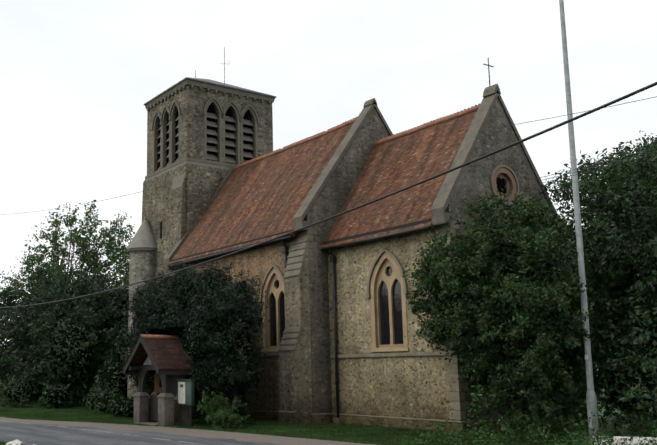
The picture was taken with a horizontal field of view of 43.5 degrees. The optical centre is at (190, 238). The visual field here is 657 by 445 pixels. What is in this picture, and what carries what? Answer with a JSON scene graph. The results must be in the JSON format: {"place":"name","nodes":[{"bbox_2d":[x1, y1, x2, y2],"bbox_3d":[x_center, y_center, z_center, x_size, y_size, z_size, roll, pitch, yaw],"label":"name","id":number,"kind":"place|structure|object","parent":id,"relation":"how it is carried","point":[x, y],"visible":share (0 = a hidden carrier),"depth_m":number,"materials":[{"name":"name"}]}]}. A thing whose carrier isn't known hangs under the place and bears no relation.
{"place":"outdoors","nodes":[
{"label":"outdoors","id":0,"kind":"place"},
{"bbox_2d":[0,421,276,444],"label":"road","id":1,"kind":"structure","parent":0,"point":[35,434],"depth_m":24.28,"materials":[{"name":"asphalt"}]},
{"bbox_2d":[0,420,190,442],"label":"road markings","id":2,"kind":"object","parent":1,"relation":"on","point":[109,432],"visible":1,"depth_m":26.32,"materials":[{"name":"paint"}]},
{"bbox_2d":[0,417,373,444],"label":"road margin","id":3,"kind":"object","parent":1,"relation":"on","point":[259,438],"visible":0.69,"depth_m":25.88,"materials":[{"name":"concrete"}]},
{"bbox_2d":[168,123,352,264],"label":"nave roof","id":4,"kind":"structure","parent":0,"point":[267,196],"depth_m":37.75,"materials":[{"name":"tile"}]},
{"bbox_2d":[234,118,356,168],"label":"ridge tiles","id":5,"kind":"object","parent":4,"relation":"on","point":[299,143],"visible":0.62,"depth_m":39.17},
{"bbox_2d":[236,117,356,165],"bbox_3d":[5.104,-4.718,39.658,0.040,0.149,10.318,6,-11,-30],"label":"nave ridge comb","id":6,"kind":"object","parent":5,"relation":"on","point":[296,142],"visible":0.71,"depth_m":39.49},
{"bbox_2d":[0,394,645,442],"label":"undergrowth","id":7,"kind":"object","parent":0,"point":[608,422],"depth_m":32.73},
{"bbox_2d":[0,200,134,319],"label":"tree","id":8,"kind":"object","parent":7,"relation":"on","point":[114,251],"depth_m":61.66,"materials":[{"name":"plant"}]},
{"bbox_2d":[4,380,133,415],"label":"verge bushes","id":9,"kind":"object","parent":7,"relation":"on","point":[56,392],"visible":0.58,"depth_m":43.87,"materials":[{"name":"green plant"}]},
{"bbox_2d":[135,422,158,425],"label":"porch step","id":10,"kind":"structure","parent":7,"relation":"on","point":[151,423],"depth_m":30.35,"materials":[{"name":"stone"}]},
{"bbox_2d":[176,379,194,426],"bbox_3d":[-0.172,5.979,29.228,0.180,1.710,1.120,6,-11,-30],"label":"notice board","id":11,"kind":"object","parent":7,"relation":"on","point":[185,395],"visible":0.96,"depth_m":29.16,"materials":[{"name":"green paint"}]},
{"bbox_2d":[142,163,229,284],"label":"tower wall","id":12,"kind":"structure","parent":7,"relation":"on","point":[156,204],"depth_m":44.29,"materials":[{"name":"stone"}]},
{"bbox_2d":[127,250,154,398],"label":"stair turret","id":13,"kind":"object","parent":12,"relation":"attached to","point":[141,263],"visible":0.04,"depth_m":44.48,"materials":[{"name":"stone"}]},
{"bbox_2d":[127,216,156,252],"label":"conical turret roof","id":14,"kind":"structure","parent":13,"relation":"on","point":[143,238],"depth_m":44.89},
{"bbox_2d":[153,113,161,172],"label":"arch surround","id":15,"kind":"object","parent":12,"relation":"attached to","point":[155,143],"visible":0.54,"depth_m":46.54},
{"bbox_2d":[161,108,170,168],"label":"arch surround","id":16,"kind":"object","parent":12,"relation":"attached to","point":[163,150],"visible":0.4,"depth_m":45.62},
{"bbox_2d":[170,103,179,164],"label":"arch surround","id":17,"kind":"object","parent":12,"relation":"attached to","point":[172,135],"visible":0.46,"depth_m":44.73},
{"bbox_2d":[170,173,186,274],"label":"tower buttress","id":18,"kind":"structure","parent":12,"relation":"attached to","point":[178,215],"depth_m":42.45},
{"bbox_2d":[144,157,233,181],"bbox_3d":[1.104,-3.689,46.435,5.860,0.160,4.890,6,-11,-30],"label":"string course","id":19,"kind":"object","parent":12,"relation":"attached to","point":[188,159],"visible":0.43,"depth_m":43.93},
{"bbox_2d":[147,85,272,174],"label":"belfry wall","id":20,"kind":"structure","parent":19,"relation":"on","point":[192,101],"depth_m":44.86,"materials":[{"name":"stone"}]},
{"bbox_2d":[151,111,161,129],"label":"hood mould","id":21,"kind":"object","parent":20,"relation":"attached to","point":[158,112],"visible":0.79,"depth_m":46.58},
{"bbox_2d":[166,126,167,164],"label":"belfry opening","id":22,"kind":"object","parent":20,"relation":"in","point":[166,144],"visible":0.04,"depth_m":46.18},
{"bbox_2d":[169,100,180,120],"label":"hood mould","id":23,"kind":"object","parent":20,"relation":"attached to","point":[177,103],"visible":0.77,"depth_m":44.60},
{"bbox_2d":[175,121,176,160],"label":"belfry opening","id":24,"kind":"object","parent":20,"relation":"in","point":[175,140],"visible":0.04,"depth_m":45.28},
{"bbox_2d":[147,85,270,110],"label":"corbels","id":25,"kind":"object","parent":20,"relation":"attached to","point":[191,86],"visible":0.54,"depth_m":45.26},
{"bbox_2d":[145,79,274,108],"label":"tower cornice","id":26,"kind":"structure","parent":20,"relation":"on","point":[212,87],"depth_m":45.14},
{"bbox_2d":[144,77,275,104],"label":"tower roof","id":27,"kind":"structure","parent":26,"relation":"on","point":[212,82],"depth_m":45.40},
{"bbox_2d":[207,105,214,160],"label":"belfry opening","id":28,"kind":"object","parent":20,"relation":"in","point":[209,110],"visible":0.27,"depth_m":44.63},
{"bbox_2d":[207,145,217,151],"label":"louvre slat","id":29,"kind":"object","parent":20,"relation":"in","point":[212,148],"visible":0.64,"depth_m":44.28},
{"bbox_2d":[207,137,217,143],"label":"louvre slat","id":30,"kind":"object","parent":20,"relation":"in","point":[211,140],"visible":0.64,"depth_m":44.36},
{"bbox_2d":[207,154,217,160],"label":"louvre slat","id":31,"kind":"object","parent":20,"relation":"in","point":[211,156],"visible":0.64,"depth_m":44.19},
{"bbox_2d":[207,129,217,135],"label":"belfry louvre","id":32,"kind":"object","parent":20,"relation":"in","point":[211,132],"visible":0.64,"depth_m":44.44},
{"bbox_2d":[203,97,223,117],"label":"hood mould","id":33,"kind":"object","parent":20,"relation":"attached to","point":[215,99],"visible":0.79,"depth_m":44.37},
{"bbox_2d":[225,109,232,163],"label":"belfry opening","id":34,"kind":"object","parent":20,"relation":"in","point":[228,113],"visible":0.19,"depth_m":45.22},
{"bbox_2d":[225,148,235,154],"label":"louvre slat","id":35,"kind":"object","parent":20,"relation":"in","point":[230,151],"visible":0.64,"depth_m":44.87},
{"bbox_2d":[225,140,235,146],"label":"louvre slat","id":36,"kind":"object","parent":20,"relation":"in","point":[229,143],"visible":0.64,"depth_m":44.96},
{"bbox_2d":[225,132,235,138],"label":"louvre slat","id":37,"kind":"object","parent":20,"relation":"in","point":[229,135],"visible":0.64,"depth_m":45.03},
{"bbox_2d":[225,156,236,163],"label":"louvre slat","id":38,"kind":"object","parent":20,"relation":"in","point":[230,159],"visible":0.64,"depth_m":44.80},
{"bbox_2d":[223,103,239,164],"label":"arch surround","id":39,"kind":"object","parent":20,"relation":"attached to","point":[235,111],"visible":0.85,"depth_m":44.89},
{"bbox_2d":[222,101,241,120],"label":"hood mould","id":40,"kind":"object","parent":20,"relation":"attached to","point":[234,104],"visible":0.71,"depth_m":45.02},
{"bbox_2d":[243,113,250,159],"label":"belfry opening","id":41,"kind":"object","parent":20,"relation":"in","point":[245,117],"visible":0.27,"depth_m":45.83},
{"bbox_2d":[243,151,253,157],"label":"belfry louvre","id":42,"kind":"object","parent":20,"relation":"in","point":[247,154],"visible":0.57,"depth_m":45.47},
{"bbox_2d":[240,104,258,124],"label":"hood mould","id":43,"kind":"object","parent":20,"relation":"attached to","point":[250,106],"visible":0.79,"depth_m":45.63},
{"bbox_2d":[241,106,257,162],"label":"arch surround","id":44,"kind":"object","parent":20,"relation":"attached to","point":[255,130],"visible":0.67,"depth_m":45.55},
{"bbox_2d":[186,173,209,235],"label":"tower buttress","id":45,"kind":"structure","parent":12,"relation":"attached to","point":[197,195],"depth_m":42.48,"materials":[{"name":"stone"}]},
{"bbox_2d":[204,99,221,162],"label":"arch surround","id":46,"kind":"object","parent":12,"relation":"attached to","point":[213,102],"visible":0.69,"depth_m":44.23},
{"bbox_2d":[118,254,271,419],"bbox_3d":[-0.424,4.337,34.648,5.068,6.756,12.547,6,-11,-30],"label":"yew","id":47,"kind":"object","parent":7,"relation":"on","point":[170,296],"depth_m":30.96,"materials":[{"name":"plant"}]},
{"bbox_2d":[171,232,299,410],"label":"nave wall","id":48,"kind":"structure","parent":7,"relation":"on","point":[259,261],"depth_m":34.13,"materials":[{"name":"stone"}]},
{"bbox_2d":[165,165,235,262],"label":"nave coping","id":49,"kind":"object","parent":48,"relation":"attached to","point":[173,252],"visible":0.57,"depth_m":41.89,"materials":[{"name":"stone"}]},
{"bbox_2d":[170,230,297,263],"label":"nave fascia","id":50,"kind":"structure","parent":48,"relation":"attached to","point":[235,245],"depth_m":35.87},
{"bbox_2d":[167,235,291,266],"bbox_3d":[1.467,0.659,36.718,0.130,0.130,10.330,6,-11,-30],"label":"gutter","id":51,"kind":"object","parent":50,"relation":"attached to","point":[237,249],"visible":0.89,"depth_m":36.23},
{"bbox_2d":[200,410,331,423],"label":"wall plinth","id":52,"kind":"structure","parent":48,"relation":"attached to","point":[318,419],"depth_m":32.78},
{"bbox_2d":[241,409,331,414],"bbox_3d":[5.160,7.859,37.430,7.790,0.060,11.325,6,-11,-30],"label":"plinth moulding","id":53,"kind":"object","parent":52,"relation":"on","point":[278,411],"visible":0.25,"depth_m":32.73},
{"bbox_2d":[254,353,278,356],"bbox_3d":[1.564,5.325,36.361,0.059,0.140,10.250,6,-11,-30],"label":"nave string","id":54,"kind":"object","parent":48,"relation":"attached to","point":[270,354],"depth_m":33.38,"materials":[{"name":"stone"}]},
{"bbox_2d":[259,264,283,301],"bbox_3d":[3.504,1.854,33.570,0.110,1.594,2.000,6,-11,-30],"label":"hood mould","id":55,"kind":"object","parent":48,"relation":"attached to","point":[269,271],"visible":0.52,"depth_m":33.89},
{"bbox_2d":[262,268,283,349],"bbox_3d":[3.586,2.933,33.436,0.160,3.542,1.800,6,-11,-30],"label":"window surround","id":56,"kind":"object","parent":48,"relation":"attached to","point":[273,272],"visible":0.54,"depth_m":33.91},
{"bbox_2d":[267,274,283,347],"bbox_3d":[3.681,2.976,33.485,0.140,3.152,1.400,6,-11,-30],"label":"window tracery","id":57,"kind":"object","parent":56,"relation":"in","point":[275,291],"visible":0.69,"depth_m":33.57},
{"bbox_2d":[270,280,284,345],"bbox_3d":[3.707,2.971,33.501,0.020,3.129,1.360,6,-11,-30],"label":"window glass","id":58,"kind":"object","parent":57,"relation":"in","point":[273,334],"depth_m":33.63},
{"bbox_2d":[281,240,287,268],"bbox_3d":[3.841,1.189,32.802,0.322,2.348,0.180,6,-11,-30],"label":"downpipe","id":59,"kind":"object","parent":48,"relation":"attached to","point":[284,249],"visible":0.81,"depth_m":32.90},
{"bbox_2d":[278,236,311,423],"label":"buttress","id":60,"kind":"structure","parent":48,"relation":"attached to","point":[295,387],"depth_m":31.17,"materials":[{"name":"stone"}]},
{"bbox_2d":[294,221,308,231],"bbox_3d":[4.456,-0.495,32.142,0.360,0.390,0.570,6,-11,-30],"label":"kneeler stone","id":61,"kind":"object","parent":48,"relation":"attached to","point":[298,225],"visible":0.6,"depth_m":31.95,"materials":[{"name":"stone"}]},
{"bbox_2d":[293,101,374,223],"bbox_3d":[6.067,-3.302,33.571,4.150,5.722,0.570,6,-11,-30],"label":"gable coping","id":62,"kind":"object","parent":48,"relation":"attached to","point":[322,180],"visible":0.93,"depth_m":33.30,"materials":[{"name":"stone"}]},
{"bbox_2d":[300,108,389,413],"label":"gable wall","id":63,"kind":"structure","parent":48,"relation":"attached to","point":[330,200],"depth_m":32.19,"materials":[{"name":"stone"}]},
{"bbox_2d":[303,227,316,234],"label":"kneeler stone","id":64,"kind":"object","parent":63,"relation":"attached to","point":[312,230],"visible":0.58,"depth_m":32.07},
{"bbox_2d":[374,103,392,135],"bbox_3d":[9.651,-2.953,35.633,4.150,5.722,0.570,6,-11,-30],"label":"gable coping","id":65,"kind":"object","parent":48,"relation":"attached to","point":[385,124],"visible":0.14,"depth_m":34.95,"materials":[{"name":"stone"}]},
{"bbox_2d":[363,98,376,106],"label":"apex stone","id":66,"kind":"object","parent":65,"relation":"on","point":[369,102],"visible":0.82,"depth_m":34.93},
{"bbox_2d":[0,406,586,444],"bbox_3d":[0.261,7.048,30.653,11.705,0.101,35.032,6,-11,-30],"label":"verge grass","id":67,"kind":"structure","parent":7,"relation":"on","point":[375,434],"depth_m":27.80,"materials":[{"name":"plant"}]},
{"bbox_2d":[328,226,448,419],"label":"chancel wall","id":68,"kind":"structure","parent":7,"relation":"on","point":[411,387],"depth_m":29.47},
{"bbox_2d":[328,249,341,423],"bbox_3d":[5.612,3.740,31.305,0.342,6.818,0.300,6,-11,-30],"label":"downpipe","id":69,"kind":"object","parent":68,"relation":"attached to","point":[337,420],"visible":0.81,"depth_m":31.29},
{"bbox_2d":[321,226,429,250],"bbox_3d":[6.700,0.013,29.726,0.130,0.130,5.660,6,-11,-30],"label":"gutter","id":70,"kind":"object","parent":68,"relation":"attached to","point":[379,237],"visible":0.85,"depth_m":29.38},
{"bbox_2d":[323,219,435,244],"bbox_3d":[6.868,-0.128,29.850,0.269,0.280,5.660,6,-11,-30],"label":"gutter","id":71,"kind":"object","parent":68,"relation":"attached to","point":[381,230],"depth_m":29.46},
{"bbox_2d":[367,248,407,292],"bbox_3d":[7.157,1.137,29.336,0.110,1.594,2.000,6,-11,-30],"label":"hood mould","id":72,"kind":"object","parent":68,"relation":"attached to","point":[391,254],"visible":0.75,"depth_m":29.41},
{"bbox_2d":[370,252,407,351],"bbox_3d":[7.239,2.265,29.194,0.160,3.642,1.800,6,-11,-30],"label":"window surround","id":73,"kind":"object","parent":68,"relation":"attached to","point":[385,256],"visible":0.73,"depth_m":29.57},
{"bbox_2d":[376,259,403,346],"bbox_3d":[7.333,2.309,29.243,0.140,3.252,1.400,6,-11,-30],"label":"window tracery","id":74,"kind":"object","parent":73,"relation":"in","point":[389,281],"visible":0.56,"depth_m":29.31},
{"bbox_2d":[380,267,402,344],"bbox_3d":[7.359,2.303,29.259,0.020,3.229,1.360,6,-11,-30],"label":"window glass","id":75,"kind":"object","parent":74,"relation":"in","point":[384,318],"depth_m":29.25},
{"bbox_2d":[370,346,408,351],"bbox_3d":[7.213,3.969,28.890,0.180,0.180,1.900,6,-11,-30],"label":"window sill","id":76,"kind":"structure","parent":68,"relation":"attached to","point":[389,350],"depth_m":28.81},
{"bbox_2d":[330,351,454,357],"bbox_3d":[7.123,4.182,28.889,0.059,0.140,6.370,6,-11,-30],"label":"string course","id":77,"kind":"object","parent":68,"relation":"attached to","point":[435,353],"visible":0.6,"depth_m":28.58,"materials":[{"name":"stone"}]},
{"bbox_2d":[320,111,476,250],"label":"roof","id":78,"kind":"structure","parent":68,"relation":"on","point":[394,165],"depth_m":30.76,"materials":[{"name":"tile"}]},
{"bbox_2d":[374,105,479,145],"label":"roof ridge","id":79,"kind":"structure","parent":78,"relation":"on","point":[448,118],"depth_m":31.86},
{"bbox_2d":[376,104,479,141],"bbox_3d":[9.444,-4.602,32.097,0.040,0.118,5.760,6,-11,-30],"label":"chancel ridge comb","id":80,"kind":"object","parent":79,"relation":"on","point":[427,123],"visible":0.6,"depth_m":32.02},
{"bbox_2d":[440,229,455,237],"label":"kneeler stone","id":81,"kind":"object","parent":68,"relation":"attached to","point":[453,231],"visible":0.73,"depth_m":27.01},
{"bbox_2d":[332,413,564,422],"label":"wall plinth","id":82,"kind":"structure","parent":68,"relation":"attached to","point":[471,421],"depth_m":27.42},
{"bbox_2d":[444,220,459,228],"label":"kneeler stone","id":83,"kind":"object","parent":68,"relation":"attached to","point":[454,226],"visible":0.56,"depth_m":27.06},
{"bbox_2d":[332,415,573,432],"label":"wall plinth","id":84,"kind":"structure","parent":68,"relation":"attached to","point":[393,423],"depth_m":27.81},
{"bbox_2d":[446,355,462,363],"bbox_3d":[8.718,3.974,26.462,0.272,0.280,0.472,6,-11,-30],"label":"chancel quoin","id":85,"kind":"object","parent":68,"relation":"attached to","point":[454,358],"visible":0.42,"depth_m":26.33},
{"bbox_2d":[447,373,463,381],"bbox_3d":[8.718,4.565,26.362,0.272,0.280,0.472,6,-11,-30],"label":"quoin stone","id":86,"kind":"object","parent":68,"relation":"attached to","point":[454,376],"visible":0.96,"depth_m":26.24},
{"bbox_2d":[448,392,464,400],"bbox_3d":[8.718,5.157,26.262,0.272,0.280,0.472,6,-11,-30],"label":"quoin stone","id":87,"kind":"object","parent":68,"relation":"attached to","point":[456,396],"visible":0.92,"depth_m":26.11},
{"bbox_2d":[449,411,465,419],"bbox_3d":[8.718,5.749,26.162,0.272,0.280,0.472,6,-11,-30],"label":"quoin stone","id":88,"kind":"object","parent":68,"relation":"attached to","point":[458,415],"visible":0.81,"depth_m":26.00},
{"bbox_2d":[451,364,467,372],"bbox_3d":[8.855,4.264,26.377,0.472,0.280,0.272,6,-11,-30],"label":"quoin stone","id":89,"kind":"object","parent":68,"relation":"attached to","point":[455,368],"visible":0.9,"depth_m":26.25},
{"bbox_2d":[452,383,468,391],"bbox_3d":[8.855,4.855,26.276,0.472,0.280,0.272,6,-11,-30],"label":"quoin stone","id":90,"kind":"object","parent":68,"relation":"attached to","point":[456,387],"visible":0.94,"depth_m":26.15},
{"bbox_2d":[453,401,469,409],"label":"quoin stone","id":91,"kind":"object","parent":68,"relation":"attached to","point":[459,405],"visible":0.88,"depth_m":26.06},
{"bbox_2d":[430,90,497,215],"bbox_3d":[9.685,-3.103,28.246,3.160,4.910,0.570,6,-11,-30],"label":"gable coping","id":92,"kind":"object","parent":68,"relation":"attached to","point":[452,178],"visible":0.86,"depth_m":28.06,"materials":[{"name":"stone"}]},
{"bbox_2d":[438,98,565,420],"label":"gable wall","id":93,"kind":"structure","parent":68,"relation":"attached to","point":[497,132],"depth_m":28.27,"materials":[{"name":"stone"}]},
{"bbox_2d":[432,212,451,226],"bbox_3d":[8.502,-0.655,27.131,0.360,0.390,0.570,6,-11,-30],"label":"kneeler stone","id":94,"kind":"object","parent":93,"relation":"attached to","point":[439,220],"visible":0.81,"depth_m":26.95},
{"bbox_2d":[490,165,518,204],"bbox_3d":[11.224,-1.923,28.651,1.480,1.480,0.090,6,-11,-30],"label":"round window hood","id":95,"kind":"object","parent":93,"relation":"attached to","point":[492,176],"visible":0.62,"depth_m":28.56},
{"bbox_2d":[493,167,516,202],"bbox_3d":[11.179,-1.910,28.728,1.300,1.300,0.190,6,-11,-30],"label":"round window surround","id":96,"kind":"object","parent":68,"relation":"attached to","point":[507,173],"visible":0.58,"depth_m":28.80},
{"bbox_2d":[496,174,509,196],"bbox_3d":[11.136,-1.898,28.800,0.920,0.920,0.100,6,-11,-30],"label":"window tracery","id":97,"kind":"object","parent":96,"relation":"in","point":[500,177],"visible":0.52,"depth_m":28.90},
{"bbox_2d":[496,178,505,193],"bbox_3d":[11.121,-1.894,28.826,0.900,0.900,0.020,6,-11,-30],"label":"round window glass","id":98,"kind":"object","parent":97,"relation":"in","point":[500,184],"visible":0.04,"depth_m":28.85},
{"bbox_2d":[497,91,557,217],"bbox_3d":[12.414,-2.837,29.816,3.160,4.910,0.570,6,-11,-30],"label":"gable coping","id":99,"kind":"object","parent":68,"relation":"attached to","point":[522,145],"visible":0.21,"depth_m":29.49,"materials":[{"name":"stone"}]},
{"bbox_2d":[483,84,500,96],"bbox_3d":[11.055,-5.441,29.441,0.340,0.380,0.550,6,-11,-30],"label":"apex stone","id":100,"kind":"object","parent":99,"relation":"on","point":[491,90],"visible":0.88,"depth_m":29.31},
{"bbox_2d":[402,185,602,438],"bbox_3d":[9.506,2.006,24.920,7.853,8.105,6.014,19,-21,-63],"label":"corner tree","id":101,"kind":"object","parent":7,"relation":"on","point":[555,277],"depth_m":23.29,"materials":[{"name":"plant"}]},
{"bbox_2d":[413,398,656,444],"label":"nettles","id":102,"kind":"object","parent":7,"relation":"on","point":[515,437],"visible":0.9,"depth_m":20.62,"materials":[{"name":"green plant"}]},
{"bbox_2d":[559,0,598,444],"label":"utility pole","id":103,"kind":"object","parent":7,"relation":"on","point":[591,399],"depth_m":22.42,"materials":[{"name":"metal"}]},
{"bbox_2d":[560,215,652,417],"bbox_3d":[20.545,2.163,33.784,12.700,10.756,17.189,6,-11,-30],"label":"tree","id":104,"kind":"object","parent":7,"relation":"on","point":[598,345],"depth_m":34.20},
{"bbox_2d":[593,436,656,444],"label":"fallen white board","id":105,"kind":"object","parent":7,"relation":"on","point":[634,441],"visible":0.39,"depth_m":19.80,"materials":[{"name":"paint"}]},
{"bbox_2d":[0,82,656,307],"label":"power cable","id":106,"kind":"object","parent":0,"point":[527,138],"visible":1,"depth_m":14.77,"materials":[{"name":"black plastic"}]},
{"bbox_2d":[0,0,656,369],"label":"sky","id":107,"kind":"structure","parent":0,"point":[77,77],"materials":[{"name":"white"}]},
{"bbox_2d":[507,96,656,125],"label":"wire","id":108,"kind":"object","parent":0,"point":[584,111],"visible":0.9,"depth_m":17.67,"materials":[{"name":"black"}]},
{"bbox_2d":[531,148,654,179],"bbox_3d":[8.923,-1.710,17.001,0.012,0.842,7.175,0,-10,-3],"label":"wire","id":109,"kind":"object","parent":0,"point":[597,163],"visible":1,"depth_m":17.48,"materials":[{"name":"black"}]},
{"bbox_2d":[531,150,656,182],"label":"wire","id":110,"kind":"object","parent":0,"point":[597,166],"visible":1,"depth_m":17.48,"materials":[{"name":"black"}]},
{"bbox_2d":[533,130,656,436],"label":"tree leaves","id":111,"kind":"object","parent":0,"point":[606,188],"depth_m":23.49,"materials":[{"name":"plant"}]},
{"bbox_2d":[534,153,656,184],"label":"wire","id":112,"kind":"object","parent":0,"point":[597,169],"visible":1,"depth_m":17.60,"materials":[{"name":"black"}]},
{"label":"ground","id":113,"kind":"structure","parent":0,"visible":0},
{"bbox_2d":[0,352,126,397],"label":"hedge","id":114,"kind":"object","parent":113,"relation":"on","point":[106,376],"visible":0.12,"depth_m":44.57,"materials":[{"name":"green plant"}]},
{"bbox_2d":[0,329,127,399],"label":"hedge","id":115,"kind":"object","parent":113,"relation":"on","point":[107,357],"visible":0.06,"depth_m":45.61,"materials":[{"name":"green plant"}]},
{"bbox_2d":[0,263,128,405],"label":"hedge tree leaves","id":116,"kind":"object","parent":113,"relation":"on","point":[16,359],"depth_m":49.61,"materials":[{"name":"plant"}]},
{"bbox_2d":[0,364,146,417],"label":"verge bushes","id":117,"kind":"object","parent":113,"relation":"on","point":[5,386],"visible":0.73,"depth_m":44.02,"materials":[{"name":"green plant"}]},
{"bbox_2d":[123,334,194,426],"bbox_3d":[-1.098,5.402,30.856,1.860,3.390,2.920,6,-11,-30],"label":"lychgate","id":118,"kind":"object","parent":113,"relation":"on","point":[160,406],"visible":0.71,"depth_m":30.88,"materials":[{"name":"stone"}]},
{"bbox_2d":[126,338,191,371],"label":"porch roof","id":119,"kind":"structure","parent":118,"relation":"attached to","point":[166,354],"depth_m":30.45,"materials":[{"name":"tile"}]},
{"bbox_2d":[197,391,252,429],"bbox_3d":[1.148,6.046,28.377,1.378,1.369,2.029,18,-20,-61],"label":"verge shrub","id":120,"kind":"object","parent":113,"relation":"on","point":[219,411],"depth_m":28.20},
{"label":"verge","id":121,"kind":"structure","parent":0,"visible":0},
{"bbox_2d":[6,439,24,444],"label":"verge stone","id":122,"kind":"object","parent":121,"relation":"on","point":[17,441],"visible":0.94,"depth_m":21.41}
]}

